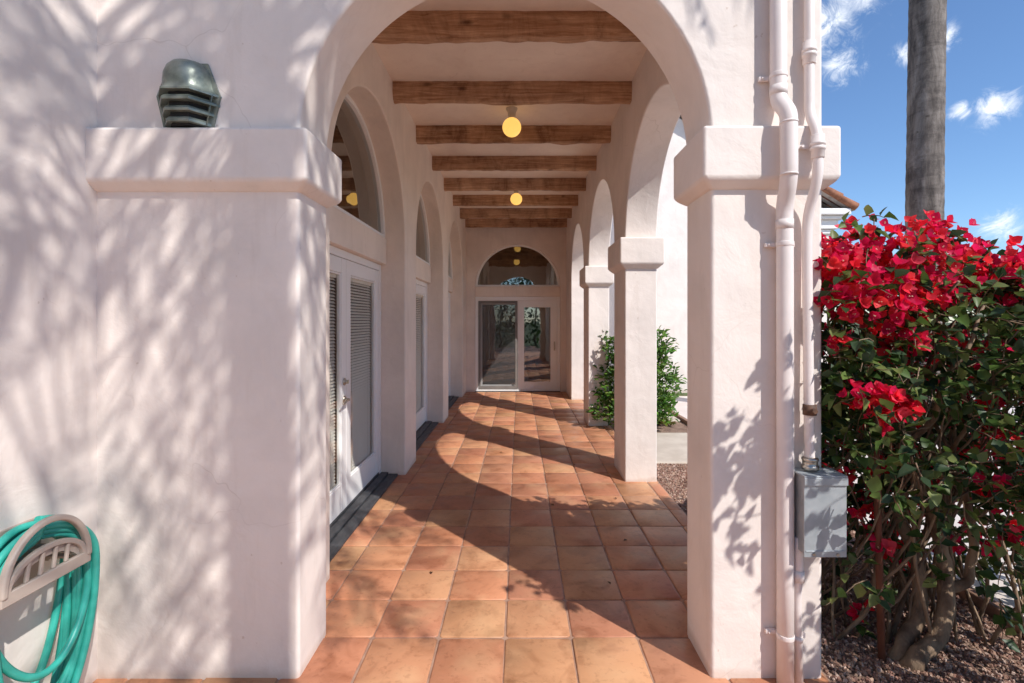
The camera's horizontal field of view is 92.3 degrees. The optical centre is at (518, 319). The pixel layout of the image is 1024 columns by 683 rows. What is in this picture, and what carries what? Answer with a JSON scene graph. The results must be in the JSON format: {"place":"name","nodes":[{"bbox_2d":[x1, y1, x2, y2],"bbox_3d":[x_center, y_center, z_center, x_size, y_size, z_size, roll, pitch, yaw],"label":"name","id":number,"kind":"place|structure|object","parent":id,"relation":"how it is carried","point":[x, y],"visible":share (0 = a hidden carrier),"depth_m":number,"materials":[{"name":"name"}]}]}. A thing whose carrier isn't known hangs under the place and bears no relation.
{"place":"outdoors","nodes":[
{"label":"outdoors","id":0,"kind":"place"},
{"bbox_2d":[93,392,830,682],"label":"tiled walkway","id":1,"kind":"structure","parent":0,"point":[514,586],"depth_m":3.14,"materials":[{"name":"tile"}]},
{"bbox_2d":[330,472,397,561],"bbox_3d":[-1.367,1.571,4.040,0.257,0.058,1.988,0,0,0],"label":"door threshold","id":2,"kind":"object","parent":1,"relation":"on","point":[347,521],"depth_m":4.02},
{"bbox_2d":[416,421,438,450],"bbox_3d":[-1.367,1.571,6.580,0.257,0.058,1.988,0,0,0],"label":"door threshold","id":3,"kind":"object","parent":1,"relation":"on","point":[424,431],"depth_m":6.87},
{"bbox_2d":[448,395,458,409],"bbox_3d":[-1.367,1.571,9.120,0.257,0.058,1.988,0,0,0],"label":"door threshold","id":4,"kind":"object","parent":1,"relation":"on","point":[452,400],"depth_m":9.60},
{"bbox_2d":[666,323,1006,395],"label":"ground","id":5,"kind":"structure","parent":0,"point":[856,332],"depth_m":40.88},
{"bbox_2d":[0,0,858,682],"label":"house","id":6,"kind":"structure","parent":5,"relation":"on","point":[278,296],"depth_m":2.18,"materials":[{"name":"white paint"}]},
{"bbox_2d":[0,514,91,609],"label":"hose hanger","id":7,"kind":"object","parent":6,"relation":"attached to","point":[23,576],"visible":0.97,"depth_m":1.77,"materials":[{"name":"beige plastic"}]},
{"bbox_2d":[0,515,99,682],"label":"garden hose","id":8,"kind":"object","parent":7,"relation":"hanging from","point":[76,590],"visible":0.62,"depth_m":1.94,"materials":[{"name":"teal rubber"}]},
{"bbox_2d":[156,59,221,127],"bbox_3d":[-1.458,-0.990,2.129,0.284,0.297,0.102,0,0,0],"label":"wall lamp","id":9,"kind":"object","parent":6,"relation":"attached to","point":[188,95],"visible":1,"depth_m":2.11,"materials":[{"name":"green metal"}]},
{"bbox_2d":[330,254,349,523],"bbox_3d":[-1.424,0.521,3.572,0.123,2.034,0.934,0,0,0],"label":"french door","id":10,"kind":"structure","parent":6,"relation":"in","point":[337,265],"depth_m":3.92,"materials":[{"name":"white paint"}]},
{"bbox_2d":[334,94,384,237],"bbox_3d":[-1.396,-1.331,4.040,0.058,0.998,1.996,0,0,0],"label":"transom window","id":11,"kind":"structure","parent":6,"relation":"in","point":[348,100],"depth_m":4.64,"materials":[{"name":"white paint"}]},
{"bbox_2d":[346,260,378,506],"bbox_3d":[-1.451,0.521,4.508,0.067,2.034,0.933,0,0,0],"label":"french door","id":12,"kind":"structure","parent":6,"relation":"in","point":[358,410],"depth_m":4.55,"materials":[{"name":"white paint"}]},
{"bbox_2d":[416,284,425,430],"bbox_3d":[-1.451,0.521,7.048,0.067,2.034,0.933,0,0,0],"label":"french door","id":13,"kind":"structure","parent":6,"relation":"in","point":[420,290],"depth_m":7.27,"materials":[{"name":"white paint"}]},
{"bbox_2d":[416,195,429,264],"bbox_3d":[-1.396,-1.331,6.580,0.058,0.998,1.996,0,0,0],"label":"transom window","id":14,"kind":"structure","parent":6,"relation":"in","point":[422,234],"depth_m":7.14,"materials":[{"name":"clear glass"}]},
{"bbox_2d":[448,295,449,395],"bbox_3d":[-1.440,0.521,9.588,0.044,2.034,0.933,0,0,0],"label":"french door","id":15,"kind":"structure","parent":6,"relation":"in","point":[448,295],"depth_m":9.95,"materials":[{"name":"white paint"}]},
{"bbox_2d":[448,241,451,278],"bbox_3d":[-1.396,-1.331,9.120,0.058,0.998,1.996,0,0,0],"label":"transom window","id":16,"kind":"structure","parent":6,"relation":"in","point":[450,255],"depth_m":9.91,"materials":[{"name":"white paint"}]},
{"bbox_2d":[478,301,516,388],"bbox_3d":[-0.469,0.560,10.960,0.871,1.970,0.020,0,0,0],"label":"screen door","id":17,"kind":"structure","parent":6,"relation":"in","point":[479,302],"depth_m":10.96,"materials":[{"name":"grey metal"}]},
{"bbox_2d":[481,301,517,388],"bbox_3d":[-0.446,0.560,11.052,0.922,1.976,0.035,0,0,0],"label":"sliding door","id":18,"kind":"structure","parent":6,"relation":"in","point":[517,301],"depth_m":11.04,"materials":[{"name":"white paint"}]},
{"bbox_2d":[502,106,520,136],"bbox_3d":[-0.075,-2.054,5.120,0.196,0.294,0.196,0,0,0],"label":"ceiling lamp","id":19,"kind":"object","parent":6,"relation":"attached to","point":[511,126],"visible":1,"depth_m":5.07,"materials":[{"name":"yellow glass"}]},
{"bbox_2d":[510,191,521,204],"bbox_3d":[-0.045,-2.054,8.160,0.196,0.294,0.196,0,0,0],"label":"ceiling lamp","id":20,"kind":"object","parent":6,"relation":"attached to","point":[516,198],"visible":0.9,"depth_m":8.10,"materials":[{"name":"yellow glass"}]},
{"bbox_2d":[475,245,559,286],"bbox_3d":[-0.030,-1.216,11.005,1.886,0.943,0.050,0,0,0],"label":"arched window","id":21,"kind":"structure","parent":6,"relation":"in","point":[558,282],"depth_m":10.98,"materials":[{"name":"white paint"}]},
{"bbox_2d":[518,301,556,388],"bbox_3d":[0.408,0.560,10.973,0.877,1.976,0.094,0,0,0],"label":"sliding door","id":22,"kind":"structure","parent":6,"relation":"in","point":[552,384],"depth_m":10.98,"materials":[{"name":"white paint"}]},
{"bbox_2d":[758,0,798,682],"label":"downpipe","id":23,"kind":"object","parent":6,"relation":"attached to","point":[783,106],"visible":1,"depth_m":2.11,"materials":[{"name":"white metal"}]},
{"bbox_2d":[794,536,804,682],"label":"conduit","id":24,"kind":"object","parent":6,"relation":"attached to","point":[799,581],"visible":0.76,"depth_m":2.13,"materials":[{"name":"white metal"}]},
{"bbox_2d":[798,0,825,470],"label":"conduit","id":25,"kind":"object","parent":6,"relation":"attached to","point":[817,148],"visible":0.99,"depth_m":2.12,"materials":[{"name":"white metal"}]},
{"bbox_2d":[794,468,847,557],"bbox_3d":[1.283,0.828,2.114,0.182,0.351,0.124,0,0,0],"label":"junction box","id":26,"kind":"object","parent":6,"relation":"attached to","point":[820,513],"visible":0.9,"depth_m":2.06,"materials":[{"name":"grey paint"}]},
{"bbox_2d":[609,400,1023,682],"bbox_3d":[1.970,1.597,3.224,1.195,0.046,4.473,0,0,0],"label":"bark mulch","id":27,"kind":"object","parent":5,"relation":"on","point":[1011,665],"visible":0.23,"depth_m":2.36,"materials":[{"name":"brown gravel"}]},
{"bbox_2d":[586,325,686,425],"bbox_3d":[1.765,0.848,7.340,1.339,1.576,1.321,0,0,40],"label":"shrub","id":28,"kind":"object","parent":27,"relation":"on","point":[663,399],"visible":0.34,"depth_m":7.19,"materials":[{"name":"green plant"}]},
{"bbox_2d":[611,410,680,421],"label":"stepping slab","id":29,"kind":"structure","parent":27,"relation":"on","point":[673,418],"depth_m":7.88,"materials":[{"name":"concrete"}]},
{"bbox_2d":[657,419,675,424],"bbox_3d":[2.139,1.548,7.560,0.534,0.085,0.431,0,0,6],"label":"groundcover plant","id":30,"kind":"object","parent":27,"relation":"on","point":[670,423],"visible":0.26,"depth_m":7.46,"materials":[{"name":"green plant"}]},
{"bbox_2d":[657,433,686,463],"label":"stepping slab","id":31,"kind":"structure","parent":27,"relation":"on","point":[671,448],"depth_m":6.04,"materials":[{"name":"concrete"}]},
{"bbox_2d":[871,377,885,662],"bbox_3d":[1.706,0.950,2.339,0.030,1.401,0.072,0,0,-18],"label":"garden stake","id":32,"kind":"object","parent":27,"relation":"in","point":[881,644],"visible":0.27,"depth_m":2.32,"materials":[{"name":"brown wood"}]},
{"bbox_2d":[813,205,1023,671],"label":"bougainvillea","id":33,"kind":"object","parent":27,"relation":"on","point":[872,274],"visible":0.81,"depth_m":2.23,"materials":[{"name":"plant"}]},
{"bbox_2d":[663,409,1023,637],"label":"path edging","id":34,"kind":"object","parent":5,"relation":"on","point":[992,608],"visible":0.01,"depth_m":2.74,"materials":[{"name":"concrete"}]},
{"bbox_2d":[905,0,946,427],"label":"palm tree","id":35,"kind":"object","parent":5,"relation":"on","point":[925,120],"visible":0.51,"depth_m":6.84,"materials":[{"name":"grey plant"}]},
{"bbox_2d":[657,396,1023,616],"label":"driveway","id":36,"kind":"structure","parent":0,"point":[680,406],"depth_m":3.43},
{"bbox_2d":[821,0,1023,322],"label":"sky","id":37,"kind":"structure","parent":0,"point":[864,43],"materials":[{"name":"blue"}]}
]}

